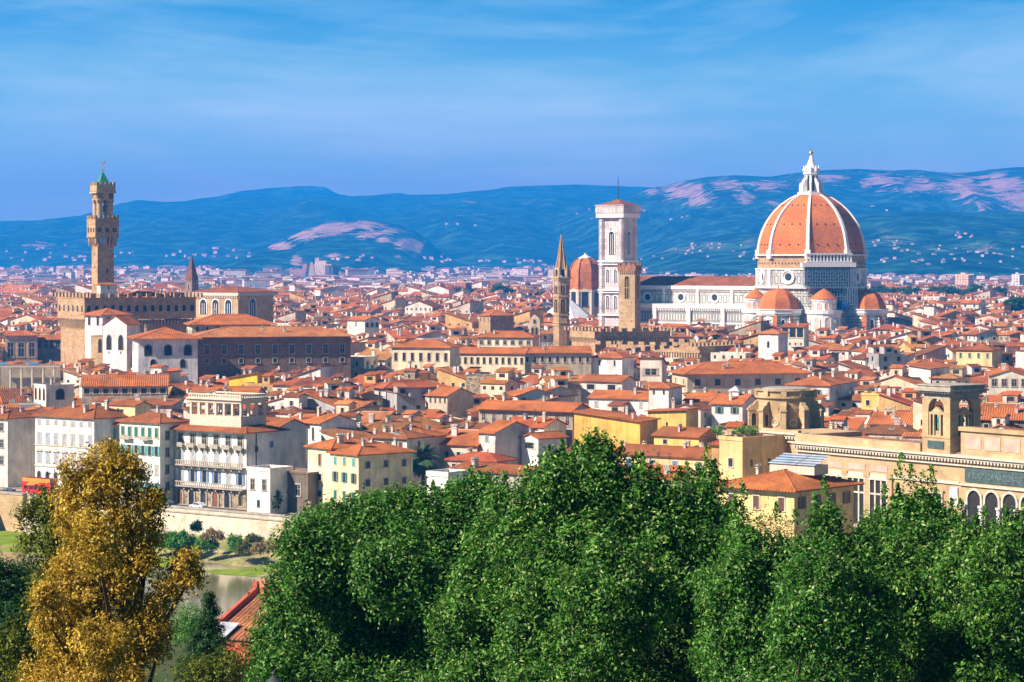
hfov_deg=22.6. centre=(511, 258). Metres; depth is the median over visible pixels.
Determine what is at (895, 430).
house
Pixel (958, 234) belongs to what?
distant villas
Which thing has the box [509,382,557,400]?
house
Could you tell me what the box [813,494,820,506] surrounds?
window
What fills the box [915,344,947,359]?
house
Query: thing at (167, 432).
window
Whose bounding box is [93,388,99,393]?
window
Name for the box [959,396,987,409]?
house
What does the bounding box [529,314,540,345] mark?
bell gable
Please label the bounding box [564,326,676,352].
crenellated palace
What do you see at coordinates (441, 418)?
house
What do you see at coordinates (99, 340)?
window
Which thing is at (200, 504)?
parked car
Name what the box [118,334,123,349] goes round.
window
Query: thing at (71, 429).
house
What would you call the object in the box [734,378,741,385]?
window
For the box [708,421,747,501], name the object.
house
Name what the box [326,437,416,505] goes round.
house
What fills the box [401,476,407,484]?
window
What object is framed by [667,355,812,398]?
house
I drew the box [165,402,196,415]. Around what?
house
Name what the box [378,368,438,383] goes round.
house
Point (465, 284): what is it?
apartment tower
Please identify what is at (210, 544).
bank bush
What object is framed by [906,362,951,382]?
house
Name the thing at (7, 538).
grass
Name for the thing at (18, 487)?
ground
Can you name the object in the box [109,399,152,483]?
house
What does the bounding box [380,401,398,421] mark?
house
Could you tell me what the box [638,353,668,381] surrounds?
house
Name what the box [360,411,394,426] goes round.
house
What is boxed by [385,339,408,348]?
house
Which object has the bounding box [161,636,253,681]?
shrub
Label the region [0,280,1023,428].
distant houses
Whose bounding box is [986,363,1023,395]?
house
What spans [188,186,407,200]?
distant mountains
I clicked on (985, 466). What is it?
library
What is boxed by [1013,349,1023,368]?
house
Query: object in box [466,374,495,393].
house
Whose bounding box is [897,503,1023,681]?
evergreen oak
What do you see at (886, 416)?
house
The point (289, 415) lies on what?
house
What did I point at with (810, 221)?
cathedral
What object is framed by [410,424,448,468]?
house
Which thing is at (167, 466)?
window
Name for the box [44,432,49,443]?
window
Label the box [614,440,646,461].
house
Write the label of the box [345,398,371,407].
house
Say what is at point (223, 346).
window
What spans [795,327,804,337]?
window
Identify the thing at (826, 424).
house
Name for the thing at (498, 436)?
house
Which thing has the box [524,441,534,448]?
window
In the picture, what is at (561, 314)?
spire tower
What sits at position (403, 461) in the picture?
window
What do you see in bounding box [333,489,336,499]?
window
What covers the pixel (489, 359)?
house
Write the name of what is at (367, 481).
window
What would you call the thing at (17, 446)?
house
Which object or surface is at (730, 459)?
window
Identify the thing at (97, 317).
window
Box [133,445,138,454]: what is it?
window
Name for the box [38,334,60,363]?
house
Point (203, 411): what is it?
house
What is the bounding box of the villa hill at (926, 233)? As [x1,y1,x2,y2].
[637,211,1023,278]
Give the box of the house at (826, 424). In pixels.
[823,422,842,428]
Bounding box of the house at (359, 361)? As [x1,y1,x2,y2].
[351,353,377,369]
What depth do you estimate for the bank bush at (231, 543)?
525.80 m
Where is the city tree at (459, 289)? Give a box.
[451,285,464,291]
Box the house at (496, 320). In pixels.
[477,309,515,332]
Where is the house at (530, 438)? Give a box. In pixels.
[518,427,569,465]
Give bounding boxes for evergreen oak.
[240,465,513,681]
[410,426,741,681]
[678,474,915,681]
[850,452,987,681]
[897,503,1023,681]
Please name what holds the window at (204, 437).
in the house at (216, 453)
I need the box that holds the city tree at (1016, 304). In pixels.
[1004,296,1023,310]
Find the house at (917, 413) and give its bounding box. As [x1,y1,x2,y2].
[911,397,982,429]
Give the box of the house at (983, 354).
[954,340,1004,367]
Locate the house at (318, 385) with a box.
[311,383,361,397]
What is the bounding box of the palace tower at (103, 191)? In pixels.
[86,161,118,297]
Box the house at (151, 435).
[115,406,189,501]
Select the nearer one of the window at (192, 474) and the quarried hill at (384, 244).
the window at (192, 474)
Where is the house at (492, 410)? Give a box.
[475,392,590,446]
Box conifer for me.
[173,590,246,681]
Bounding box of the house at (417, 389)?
[369,370,451,407]
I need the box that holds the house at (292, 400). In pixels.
[268,392,316,416]
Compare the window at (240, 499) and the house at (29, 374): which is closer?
the window at (240, 499)
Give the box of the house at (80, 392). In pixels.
[76,374,81,397]
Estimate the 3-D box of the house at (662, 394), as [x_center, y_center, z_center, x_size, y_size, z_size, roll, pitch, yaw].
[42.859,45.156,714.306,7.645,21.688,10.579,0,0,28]
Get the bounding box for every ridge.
[0,184,653,268]
[382,205,572,268]
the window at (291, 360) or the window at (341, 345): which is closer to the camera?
the window at (291, 360)
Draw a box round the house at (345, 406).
[323,398,382,413]
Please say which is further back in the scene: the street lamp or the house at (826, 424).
the house at (826, 424)
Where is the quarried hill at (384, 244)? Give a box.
[214,219,465,273]
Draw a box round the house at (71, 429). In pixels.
[31,400,128,492]
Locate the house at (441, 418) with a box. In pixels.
[423,413,462,428]
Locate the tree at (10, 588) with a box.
[0,550,44,681]
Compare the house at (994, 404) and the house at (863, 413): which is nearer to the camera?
the house at (994, 404)
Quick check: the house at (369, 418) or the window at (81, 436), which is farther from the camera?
the house at (369, 418)
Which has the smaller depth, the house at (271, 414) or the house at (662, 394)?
the house at (271, 414)
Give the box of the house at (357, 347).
[351,339,366,354]
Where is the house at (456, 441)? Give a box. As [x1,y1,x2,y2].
[439,424,480,468]
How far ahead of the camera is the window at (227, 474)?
564.20 m
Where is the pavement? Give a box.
[0,487,304,514]
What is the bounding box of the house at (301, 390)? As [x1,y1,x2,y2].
[295,387,336,395]
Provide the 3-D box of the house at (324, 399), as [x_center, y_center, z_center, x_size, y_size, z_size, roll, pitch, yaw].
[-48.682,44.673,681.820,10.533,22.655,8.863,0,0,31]
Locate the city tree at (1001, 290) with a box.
[992,286,1006,294]
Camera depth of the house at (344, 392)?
697.15 m
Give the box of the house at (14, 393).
[0,387,33,402]
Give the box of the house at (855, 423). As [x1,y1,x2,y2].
[824,409,867,430]
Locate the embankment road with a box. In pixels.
[0,490,298,514]
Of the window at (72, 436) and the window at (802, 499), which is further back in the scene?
the window at (72, 436)
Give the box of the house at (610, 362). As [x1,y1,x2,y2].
[591,349,635,377]
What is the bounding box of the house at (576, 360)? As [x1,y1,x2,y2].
[521,345,592,374]
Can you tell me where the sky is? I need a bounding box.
[0,0,1023,220]
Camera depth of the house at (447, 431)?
609.97 m
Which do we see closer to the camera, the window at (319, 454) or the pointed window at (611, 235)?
the window at (319, 454)
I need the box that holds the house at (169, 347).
[127,324,202,383]
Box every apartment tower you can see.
[454,280,471,288]
[539,286,549,289]
[955,273,973,286]
[1012,273,1023,285]
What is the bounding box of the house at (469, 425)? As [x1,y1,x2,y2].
[460,414,490,428]
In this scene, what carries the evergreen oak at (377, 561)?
on the hillside
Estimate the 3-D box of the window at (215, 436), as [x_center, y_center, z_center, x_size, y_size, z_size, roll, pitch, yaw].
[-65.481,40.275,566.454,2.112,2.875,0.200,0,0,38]
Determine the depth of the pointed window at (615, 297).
1364.06 m
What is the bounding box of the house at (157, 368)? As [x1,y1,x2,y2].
[149,364,168,373]
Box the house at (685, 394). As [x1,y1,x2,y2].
[682,390,720,402]
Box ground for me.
[2,486,21,488]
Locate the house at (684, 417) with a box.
[644,397,701,428]
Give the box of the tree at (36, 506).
[9,482,71,666]
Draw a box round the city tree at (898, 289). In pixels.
[893,287,905,292]
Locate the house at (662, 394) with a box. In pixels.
[646,382,684,409]
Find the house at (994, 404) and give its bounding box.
[981,398,1019,406]
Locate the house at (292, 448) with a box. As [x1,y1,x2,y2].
[266,417,309,467]
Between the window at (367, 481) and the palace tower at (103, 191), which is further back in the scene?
the palace tower at (103, 191)
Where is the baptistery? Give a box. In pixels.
[548,298,596,319]
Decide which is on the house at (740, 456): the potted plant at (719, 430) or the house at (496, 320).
the potted plant at (719, 430)
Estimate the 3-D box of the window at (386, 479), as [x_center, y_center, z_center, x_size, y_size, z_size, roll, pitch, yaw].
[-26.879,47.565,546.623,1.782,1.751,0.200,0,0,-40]
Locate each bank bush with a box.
[152,529,171,552]
[163,529,197,550]
[189,519,203,532]
[192,535,220,552]
[201,526,226,541]
[226,532,242,552]
[232,539,254,557]
[244,533,264,543]
[247,536,273,555]
[265,540,281,552]
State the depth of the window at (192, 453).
570.99 m
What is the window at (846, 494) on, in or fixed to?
in the house at (789, 486)
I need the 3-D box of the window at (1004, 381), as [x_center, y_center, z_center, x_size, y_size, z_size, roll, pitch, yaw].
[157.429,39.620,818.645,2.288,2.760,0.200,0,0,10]
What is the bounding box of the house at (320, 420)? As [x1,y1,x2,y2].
[303,406,358,467]
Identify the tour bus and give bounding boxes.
[22,476,58,494]
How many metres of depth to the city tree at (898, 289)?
2301.16 m
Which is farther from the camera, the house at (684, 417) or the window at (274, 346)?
the window at (274, 346)
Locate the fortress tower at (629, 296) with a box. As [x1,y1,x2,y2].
[617,263,641,330]
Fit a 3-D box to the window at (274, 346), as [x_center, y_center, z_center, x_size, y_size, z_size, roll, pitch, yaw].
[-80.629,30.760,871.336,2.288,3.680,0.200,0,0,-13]
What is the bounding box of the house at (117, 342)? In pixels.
[101,314,141,370]
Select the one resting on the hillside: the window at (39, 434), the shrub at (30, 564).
the shrub at (30, 564)
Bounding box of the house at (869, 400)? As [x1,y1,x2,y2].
[861,391,878,409]
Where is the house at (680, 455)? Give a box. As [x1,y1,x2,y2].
[618,442,711,478]
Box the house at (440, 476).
[426,469,468,511]
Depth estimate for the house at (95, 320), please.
960.52 m
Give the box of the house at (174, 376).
[143,370,183,383]
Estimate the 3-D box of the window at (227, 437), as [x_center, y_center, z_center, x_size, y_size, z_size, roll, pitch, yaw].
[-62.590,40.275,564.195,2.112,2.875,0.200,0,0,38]
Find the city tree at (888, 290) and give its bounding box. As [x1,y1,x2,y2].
[879,287,896,292]
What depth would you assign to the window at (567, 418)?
652.09 m
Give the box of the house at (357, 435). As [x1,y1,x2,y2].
[319,418,377,442]
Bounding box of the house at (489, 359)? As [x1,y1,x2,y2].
[460,340,528,373]
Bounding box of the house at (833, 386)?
[784,370,860,408]
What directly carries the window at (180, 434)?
in the house at (216, 453)
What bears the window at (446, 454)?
in the house at (456, 441)
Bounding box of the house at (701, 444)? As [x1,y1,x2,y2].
[685,436,707,446]
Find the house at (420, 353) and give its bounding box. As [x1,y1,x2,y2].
[389,339,461,369]
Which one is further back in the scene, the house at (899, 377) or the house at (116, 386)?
the house at (899, 377)
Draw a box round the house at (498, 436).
[475,417,537,464]
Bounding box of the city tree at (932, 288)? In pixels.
[927,285,937,291]
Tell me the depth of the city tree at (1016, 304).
1640.47 m
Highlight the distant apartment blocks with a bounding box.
[0,265,1023,289]
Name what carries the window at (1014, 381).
in the house at (1004, 377)
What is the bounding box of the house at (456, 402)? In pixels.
[425,383,475,419]
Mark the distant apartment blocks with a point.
(71, 276)
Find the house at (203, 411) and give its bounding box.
[188,409,245,422]
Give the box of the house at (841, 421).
[829,416,853,430]
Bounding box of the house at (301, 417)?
[289,412,316,467]
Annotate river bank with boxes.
[37,529,287,567]
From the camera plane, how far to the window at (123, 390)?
765.36 m
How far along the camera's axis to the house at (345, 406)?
651.39 m
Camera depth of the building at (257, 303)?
1159.42 m
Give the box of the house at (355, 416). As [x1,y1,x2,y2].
[339,412,366,429]
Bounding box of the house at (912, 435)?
[900,431,921,440]
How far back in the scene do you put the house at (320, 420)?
607.12 m
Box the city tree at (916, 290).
[904,286,921,295]
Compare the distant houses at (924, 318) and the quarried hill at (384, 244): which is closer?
the distant houses at (924, 318)
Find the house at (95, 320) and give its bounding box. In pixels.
[81,308,132,357]
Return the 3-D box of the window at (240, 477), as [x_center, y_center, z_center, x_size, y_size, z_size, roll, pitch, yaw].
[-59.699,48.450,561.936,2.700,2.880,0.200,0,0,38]
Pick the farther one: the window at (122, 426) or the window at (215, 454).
the window at (122, 426)
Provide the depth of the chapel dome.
1710.90 m
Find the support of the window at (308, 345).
in the house at (226, 351)
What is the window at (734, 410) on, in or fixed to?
in the house at (734, 403)
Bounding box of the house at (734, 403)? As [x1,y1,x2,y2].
[709,386,756,429]
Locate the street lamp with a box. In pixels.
[266,671,281,681]
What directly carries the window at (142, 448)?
in the house at (151, 435)
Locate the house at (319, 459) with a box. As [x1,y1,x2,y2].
[303,433,360,506]
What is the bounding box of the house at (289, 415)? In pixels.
[281,407,297,417]
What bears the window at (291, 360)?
in the house at (226, 351)
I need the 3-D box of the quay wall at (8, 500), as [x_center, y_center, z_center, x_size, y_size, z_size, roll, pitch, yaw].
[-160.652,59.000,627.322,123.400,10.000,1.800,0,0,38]
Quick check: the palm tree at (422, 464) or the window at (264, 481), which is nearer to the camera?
the window at (264, 481)
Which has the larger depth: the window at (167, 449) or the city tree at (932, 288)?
the city tree at (932, 288)
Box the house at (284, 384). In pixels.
[269,369,311,390]
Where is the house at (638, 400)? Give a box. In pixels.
[586,387,648,415]
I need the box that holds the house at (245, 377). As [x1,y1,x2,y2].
[226,368,269,385]
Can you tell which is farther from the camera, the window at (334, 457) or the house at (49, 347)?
the house at (49, 347)
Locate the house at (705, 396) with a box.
[682,387,718,404]
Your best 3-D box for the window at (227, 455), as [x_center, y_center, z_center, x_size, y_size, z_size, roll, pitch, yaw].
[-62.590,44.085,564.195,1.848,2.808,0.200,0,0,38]
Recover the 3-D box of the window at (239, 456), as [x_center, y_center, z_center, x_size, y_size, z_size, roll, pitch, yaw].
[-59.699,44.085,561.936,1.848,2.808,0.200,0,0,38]
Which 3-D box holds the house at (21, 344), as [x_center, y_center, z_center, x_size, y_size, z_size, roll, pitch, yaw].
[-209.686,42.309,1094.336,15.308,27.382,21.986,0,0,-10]
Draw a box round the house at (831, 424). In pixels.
[827,422,842,429]
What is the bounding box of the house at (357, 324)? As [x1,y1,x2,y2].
[346,313,379,336]
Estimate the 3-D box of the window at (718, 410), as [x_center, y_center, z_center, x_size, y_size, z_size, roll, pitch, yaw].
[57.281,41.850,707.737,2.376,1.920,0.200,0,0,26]
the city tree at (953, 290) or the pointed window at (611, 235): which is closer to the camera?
the pointed window at (611, 235)
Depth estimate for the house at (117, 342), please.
934.17 m
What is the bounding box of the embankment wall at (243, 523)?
[22,493,294,540]
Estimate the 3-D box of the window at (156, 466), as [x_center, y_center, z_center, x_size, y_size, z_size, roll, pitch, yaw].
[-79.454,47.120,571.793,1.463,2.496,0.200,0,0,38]
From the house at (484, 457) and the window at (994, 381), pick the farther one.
the window at (994, 381)
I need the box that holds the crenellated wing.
[595,339,757,362]
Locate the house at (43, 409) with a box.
[38,406,55,411]
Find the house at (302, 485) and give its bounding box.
[287,467,318,512]
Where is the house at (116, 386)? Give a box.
[80,364,169,403]
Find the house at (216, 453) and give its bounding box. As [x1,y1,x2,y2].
[169,391,289,508]
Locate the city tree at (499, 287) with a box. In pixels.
[489,283,510,292]
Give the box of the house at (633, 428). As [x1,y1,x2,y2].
[570,406,660,447]
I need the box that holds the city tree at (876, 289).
[868,284,887,291]
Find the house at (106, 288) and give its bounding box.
[96,282,117,297]
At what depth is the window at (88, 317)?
962.43 m
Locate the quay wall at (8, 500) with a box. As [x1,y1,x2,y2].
[0,491,27,531]
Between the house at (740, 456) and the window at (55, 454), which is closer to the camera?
the house at (740, 456)
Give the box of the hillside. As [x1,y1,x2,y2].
[37,624,670,681]
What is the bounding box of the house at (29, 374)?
[0,362,62,388]
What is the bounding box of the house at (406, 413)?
[396,410,421,417]
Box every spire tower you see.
[185,253,198,292]
[551,230,570,345]
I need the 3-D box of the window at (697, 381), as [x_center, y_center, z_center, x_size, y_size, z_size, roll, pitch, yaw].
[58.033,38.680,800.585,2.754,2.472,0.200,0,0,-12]
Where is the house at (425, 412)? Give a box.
[422,409,461,428]
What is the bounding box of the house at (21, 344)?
[3,326,39,361]
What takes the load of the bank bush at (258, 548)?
on the river bank
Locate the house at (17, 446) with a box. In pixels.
[0,406,34,486]
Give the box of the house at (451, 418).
[448,414,465,421]
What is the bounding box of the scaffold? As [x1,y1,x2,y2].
[800,262,857,329]
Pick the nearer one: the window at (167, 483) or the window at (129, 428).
the window at (167, 483)
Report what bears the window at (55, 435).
in the house at (71, 429)
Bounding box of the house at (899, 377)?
[876,364,925,394]
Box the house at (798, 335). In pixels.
[780,321,810,350]
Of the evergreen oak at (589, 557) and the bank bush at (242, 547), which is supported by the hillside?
the evergreen oak at (589, 557)
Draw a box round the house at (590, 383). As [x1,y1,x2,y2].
[578,374,637,403]
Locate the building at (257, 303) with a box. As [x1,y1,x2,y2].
[192,286,274,321]
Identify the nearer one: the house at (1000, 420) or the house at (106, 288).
the house at (1000, 420)
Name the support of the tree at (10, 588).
on the hillside
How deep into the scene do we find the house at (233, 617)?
340.70 m
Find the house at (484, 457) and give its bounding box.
[442,439,519,467]
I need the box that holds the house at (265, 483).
[246,464,292,513]
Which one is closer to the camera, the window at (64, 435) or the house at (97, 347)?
the window at (64, 435)
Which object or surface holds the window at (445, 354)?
in the house at (420, 353)
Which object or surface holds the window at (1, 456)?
in the house at (17, 446)
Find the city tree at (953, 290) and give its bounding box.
[944,285,960,294]
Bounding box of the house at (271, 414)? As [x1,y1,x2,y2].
[235,404,278,416]
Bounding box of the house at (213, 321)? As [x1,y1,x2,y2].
[183,309,277,333]
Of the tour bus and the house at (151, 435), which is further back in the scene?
the tour bus
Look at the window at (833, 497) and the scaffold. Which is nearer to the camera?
the window at (833, 497)
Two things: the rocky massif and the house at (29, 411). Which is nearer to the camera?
the house at (29, 411)
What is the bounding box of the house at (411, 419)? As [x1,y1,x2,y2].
[395,415,451,428]
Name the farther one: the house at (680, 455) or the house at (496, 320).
the house at (496, 320)
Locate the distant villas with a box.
[5,205,1023,265]
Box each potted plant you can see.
[711,424,727,438]
[731,426,743,436]
[737,424,751,436]
[747,425,758,436]
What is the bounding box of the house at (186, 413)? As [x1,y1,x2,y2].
[181,402,228,418]
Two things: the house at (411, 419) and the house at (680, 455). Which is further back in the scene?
the house at (411, 419)
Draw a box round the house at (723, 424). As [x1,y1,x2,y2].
[718,422,726,434]
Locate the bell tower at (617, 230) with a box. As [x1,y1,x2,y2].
[595,188,640,327]
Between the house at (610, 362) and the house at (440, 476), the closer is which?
the house at (440, 476)
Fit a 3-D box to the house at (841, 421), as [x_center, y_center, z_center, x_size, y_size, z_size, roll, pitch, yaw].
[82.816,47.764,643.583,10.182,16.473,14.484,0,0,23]
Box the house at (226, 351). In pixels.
[190,324,356,383]
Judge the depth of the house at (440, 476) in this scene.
529.89 m
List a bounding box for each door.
[187,488,195,504]
[199,489,206,504]
[223,491,230,507]
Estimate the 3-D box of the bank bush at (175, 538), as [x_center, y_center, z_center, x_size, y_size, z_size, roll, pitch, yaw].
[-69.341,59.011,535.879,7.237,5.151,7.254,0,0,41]
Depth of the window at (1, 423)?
617.09 m
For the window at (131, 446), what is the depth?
577.02 m
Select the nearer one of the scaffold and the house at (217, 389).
the house at (217, 389)
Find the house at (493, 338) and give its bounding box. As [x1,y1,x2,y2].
[475,329,541,346]
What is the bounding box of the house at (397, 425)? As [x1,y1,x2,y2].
[362,409,419,433]
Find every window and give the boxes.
[0,422,3,431]
[0,439,3,447]
[0,455,3,464]
[6,341,14,357]
[17,341,24,357]
[28,341,35,357]
[36,451,41,462]
[37,431,41,443]
[37,470,41,476]
[38,340,42,348]
[43,340,48,348]
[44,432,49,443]
[44,451,49,462]
[45,470,49,477]
[48,340,54,348]
[53,432,57,444]
[53,452,58,463]
[54,340,60,348]
[55,388,64,399]
[61,433,66,444]
[62,453,66,462]
[70,433,74,445]
[78,434,83,445]
[83,388,89,393]
[87,316,90,325]
[87,435,91,446]
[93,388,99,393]
[96,316,99,325]
[98,338,101,352]
[102,388,109,393]
[106,334,111,349]
[112,388,118,393]
[113,428,116,438]
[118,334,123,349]
[121,388,128,393]
[121,425,124,434]
[126,444,132,453]
[127,426,131,436]
[130,388,138,393]
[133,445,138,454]
[134,426,137,436]
[140,388,147,393]
[140,445,145,455]
[141,427,144,435]
[144,344,152,355]
[146,446,152,455]
[147,427,151,437]
[147,464,151,474]
[149,388,157,393]
[150,359,155,365]
[153,446,159,456]
[154,427,158,438]
[154,464,158,474]
[159,388,166,393]
[164,344,172,355]
[165,430,169,440]
[165,447,169,457]
[165,464,169,474]
[165,481,169,491]
[177,468,183,481]
[178,432,183,444]
[178,449,183,461]
[180,359,185,367]
[183,344,191,355]
[188,469,196,481]
[189,433,195,445]
[189,450,194,462]
[200,470,208,482]
[201,433,207,446]
[201,451,206,463]
[204,344,209,354]
[204,358,209,363]
[212,471,220,483]
[213,434,219,446]
[213,452,218,463]
[221,344,227,354]
[221,358,226,363]
[225,435,231,447]
[225,452,230,464]
[225,471,230,485]
[236,473,244,485]
[237,435,243,448]
[237,453,242,465]
[238,344,244,354]
[238,494,242,505]
[249,478,254,490]
[255,344,261,354]
[261,478,266,491]
[272,344,277,354]
[289,344,294,353]
[289,358,294,362]
[294,483,301,496]
[305,343,311,353]
[306,357,311,362]
[317,453,321,466]
[318,473,322,480]
[318,490,322,497]
[322,343,328,353]
[323,357,328,362]
[332,471,337,481]
[333,456,336,464]
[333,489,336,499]
[339,343,345,353]
[340,357,344,362]
[341,472,346,482]
[342,457,346,465]
[342,490,345,500]
[350,473,355,483]
[352,458,355,466]
[364,478,371,486]
[365,461,371,468]
[383,459,389,467]
[383,477,388,485]
[394,352,397,360]
[401,458,406,466]
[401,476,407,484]
[402,352,405,360]
[427,353,430,360]
[443,451,450,457]
[444,353,447,360]
[481,412,485,422]
[491,412,496,422]
[502,413,506,419]
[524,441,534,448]
[565,415,569,426]
[585,384,595,389]
[604,293,610,307]
[605,267,610,281]
[606,384,616,389]
[607,228,615,253]
[612,267,617,281]
[612,293,617,308]
[626,227,630,253]
[642,368,659,375]
[662,439,667,443]
[694,378,700,385]
[714,378,721,385]
[715,407,722,413]
[727,457,733,467]
[731,407,738,413]
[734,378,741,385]
[751,494,759,509]
[754,378,761,385]
[774,378,781,385]
[777,496,785,511]
[781,327,789,337]
[789,327,796,337]
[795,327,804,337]
[798,496,805,508]
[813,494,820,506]
[828,492,835,505]
[843,491,850,503]
[865,400,869,405]
[991,378,997,386]
[1001,378,1007,386]
[1011,378,1017,386]
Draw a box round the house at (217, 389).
[188,388,245,405]
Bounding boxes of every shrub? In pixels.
[0,612,47,681]
[8,553,40,595]
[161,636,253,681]
[171,597,223,659]
[224,652,257,681]
[243,607,263,637]
[744,497,801,546]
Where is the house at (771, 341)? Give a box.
[756,328,789,360]
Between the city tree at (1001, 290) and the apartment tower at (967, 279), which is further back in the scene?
the apartment tower at (967, 279)
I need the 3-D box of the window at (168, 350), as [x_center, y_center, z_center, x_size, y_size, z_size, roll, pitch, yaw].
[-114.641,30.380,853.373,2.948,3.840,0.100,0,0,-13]
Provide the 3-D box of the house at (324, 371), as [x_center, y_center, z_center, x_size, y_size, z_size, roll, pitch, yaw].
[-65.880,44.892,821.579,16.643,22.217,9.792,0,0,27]
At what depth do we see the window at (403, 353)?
896.10 m
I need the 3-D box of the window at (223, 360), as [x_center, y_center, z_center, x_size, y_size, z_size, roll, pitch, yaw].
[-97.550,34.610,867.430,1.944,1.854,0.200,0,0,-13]
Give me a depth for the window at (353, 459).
542.98 m
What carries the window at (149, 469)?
in the house at (151, 435)
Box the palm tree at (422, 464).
[410,441,442,493]
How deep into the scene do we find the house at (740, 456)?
464.40 m
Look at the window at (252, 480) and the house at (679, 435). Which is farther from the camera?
the house at (679, 435)
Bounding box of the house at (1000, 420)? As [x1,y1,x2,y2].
[990,412,1023,429]
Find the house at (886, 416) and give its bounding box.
[867,406,912,427]
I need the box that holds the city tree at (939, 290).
[935,286,951,293]
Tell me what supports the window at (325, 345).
in the house at (226, 351)
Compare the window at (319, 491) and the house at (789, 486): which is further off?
the window at (319, 491)
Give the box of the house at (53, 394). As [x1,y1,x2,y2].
[33,376,74,408]
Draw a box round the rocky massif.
[552,167,1023,266]
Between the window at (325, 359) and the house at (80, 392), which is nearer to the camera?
the house at (80, 392)
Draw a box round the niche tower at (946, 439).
[914,382,988,453]
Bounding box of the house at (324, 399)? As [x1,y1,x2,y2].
[303,387,343,412]
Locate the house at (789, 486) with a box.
[719,453,864,552]
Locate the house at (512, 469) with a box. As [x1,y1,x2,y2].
[446,456,536,501]
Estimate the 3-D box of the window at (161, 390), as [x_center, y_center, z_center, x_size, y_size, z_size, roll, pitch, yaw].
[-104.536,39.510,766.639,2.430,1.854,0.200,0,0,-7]
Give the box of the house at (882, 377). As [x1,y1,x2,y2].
[879,371,889,379]
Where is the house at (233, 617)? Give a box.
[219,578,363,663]
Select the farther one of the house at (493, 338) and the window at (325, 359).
the house at (493, 338)
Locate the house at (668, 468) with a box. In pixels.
[624,452,697,495]
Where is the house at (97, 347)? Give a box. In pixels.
[90,335,102,365]
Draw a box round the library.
[759,426,1023,535]
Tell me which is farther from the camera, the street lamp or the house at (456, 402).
the house at (456, 402)
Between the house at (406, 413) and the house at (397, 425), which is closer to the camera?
the house at (397, 425)
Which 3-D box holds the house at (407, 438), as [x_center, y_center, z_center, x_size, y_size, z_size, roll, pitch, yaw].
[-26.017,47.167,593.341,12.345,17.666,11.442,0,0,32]
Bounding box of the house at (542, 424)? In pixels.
[511,405,568,433]
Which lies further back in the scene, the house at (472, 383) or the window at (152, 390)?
the house at (472, 383)
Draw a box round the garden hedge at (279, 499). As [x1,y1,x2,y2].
[271,490,282,509]
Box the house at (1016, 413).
[981,402,1023,427]
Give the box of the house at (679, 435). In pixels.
[651,424,718,446]
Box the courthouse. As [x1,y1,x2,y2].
[290,258,338,277]
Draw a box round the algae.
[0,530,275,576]
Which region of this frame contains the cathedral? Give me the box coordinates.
[640,148,888,331]
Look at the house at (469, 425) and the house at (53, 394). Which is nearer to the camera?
the house at (469, 425)
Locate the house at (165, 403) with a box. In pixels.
[124,394,182,413]
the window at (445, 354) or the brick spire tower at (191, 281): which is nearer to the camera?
the window at (445, 354)
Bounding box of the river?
[0,544,278,624]
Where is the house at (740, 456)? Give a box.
[718,433,786,481]
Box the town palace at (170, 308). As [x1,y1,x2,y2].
[51,290,202,366]
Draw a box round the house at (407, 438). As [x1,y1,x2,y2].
[364,424,434,488]
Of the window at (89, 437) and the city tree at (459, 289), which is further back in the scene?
the city tree at (459, 289)
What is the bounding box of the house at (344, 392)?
[335,386,376,405]
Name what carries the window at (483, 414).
in the house at (492, 410)
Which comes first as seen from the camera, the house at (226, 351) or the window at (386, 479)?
the window at (386, 479)
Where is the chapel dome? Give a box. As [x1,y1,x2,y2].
[569,253,598,316]
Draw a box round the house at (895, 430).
[856,417,917,438]
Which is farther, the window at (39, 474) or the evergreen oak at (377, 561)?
the window at (39, 474)
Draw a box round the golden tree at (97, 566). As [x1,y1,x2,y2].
[6,434,215,681]
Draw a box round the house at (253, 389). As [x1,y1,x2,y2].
[187,381,266,406]
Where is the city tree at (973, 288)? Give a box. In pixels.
[965,284,984,293]
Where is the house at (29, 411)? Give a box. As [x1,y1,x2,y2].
[19,407,42,413]
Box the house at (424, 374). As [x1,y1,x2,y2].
[390,361,432,379]
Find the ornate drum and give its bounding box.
[745,386,825,433]
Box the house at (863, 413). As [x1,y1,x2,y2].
[854,410,872,423]
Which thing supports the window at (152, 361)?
in the house at (169, 347)
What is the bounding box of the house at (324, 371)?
[277,364,336,381]
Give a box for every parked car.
[165,499,174,504]
[189,502,207,507]
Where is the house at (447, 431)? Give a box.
[407,416,451,433]
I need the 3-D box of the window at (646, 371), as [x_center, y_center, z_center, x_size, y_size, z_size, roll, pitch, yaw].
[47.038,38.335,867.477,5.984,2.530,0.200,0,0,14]
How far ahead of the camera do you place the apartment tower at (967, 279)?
3292.20 m

